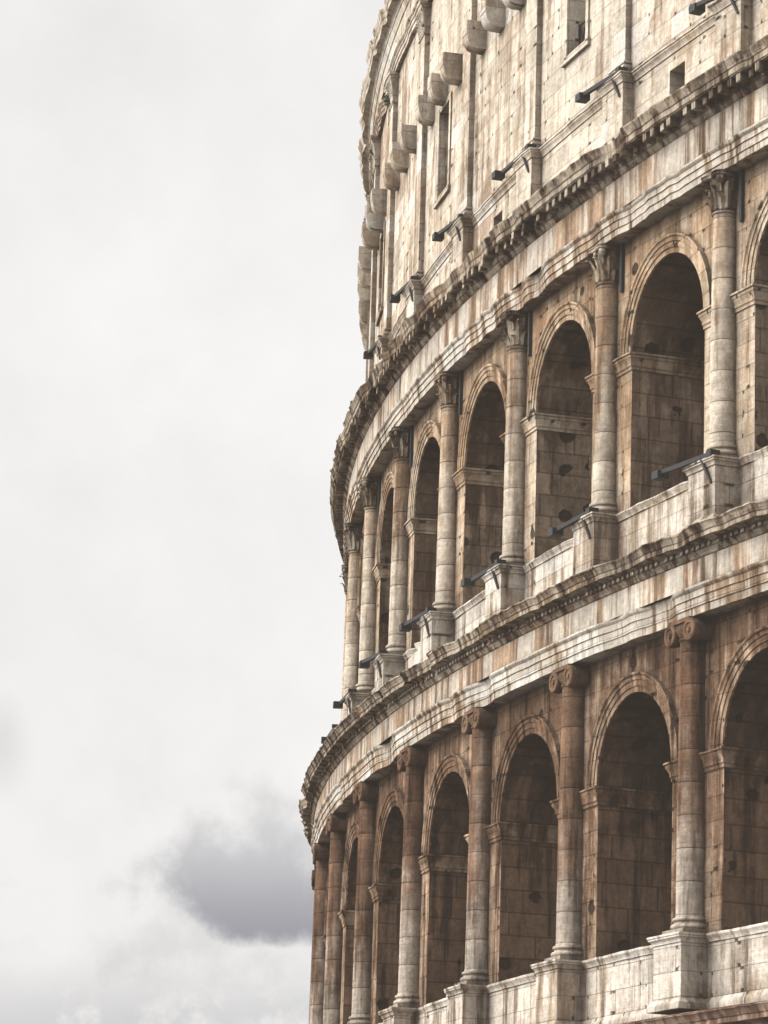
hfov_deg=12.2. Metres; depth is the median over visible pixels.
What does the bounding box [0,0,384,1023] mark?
sky
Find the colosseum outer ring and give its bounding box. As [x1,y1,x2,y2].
[298,0,767,1023]
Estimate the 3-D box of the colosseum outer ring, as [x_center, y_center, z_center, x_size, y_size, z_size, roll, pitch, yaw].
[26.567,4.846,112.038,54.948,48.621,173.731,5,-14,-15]
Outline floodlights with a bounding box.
[321,0,744,743]

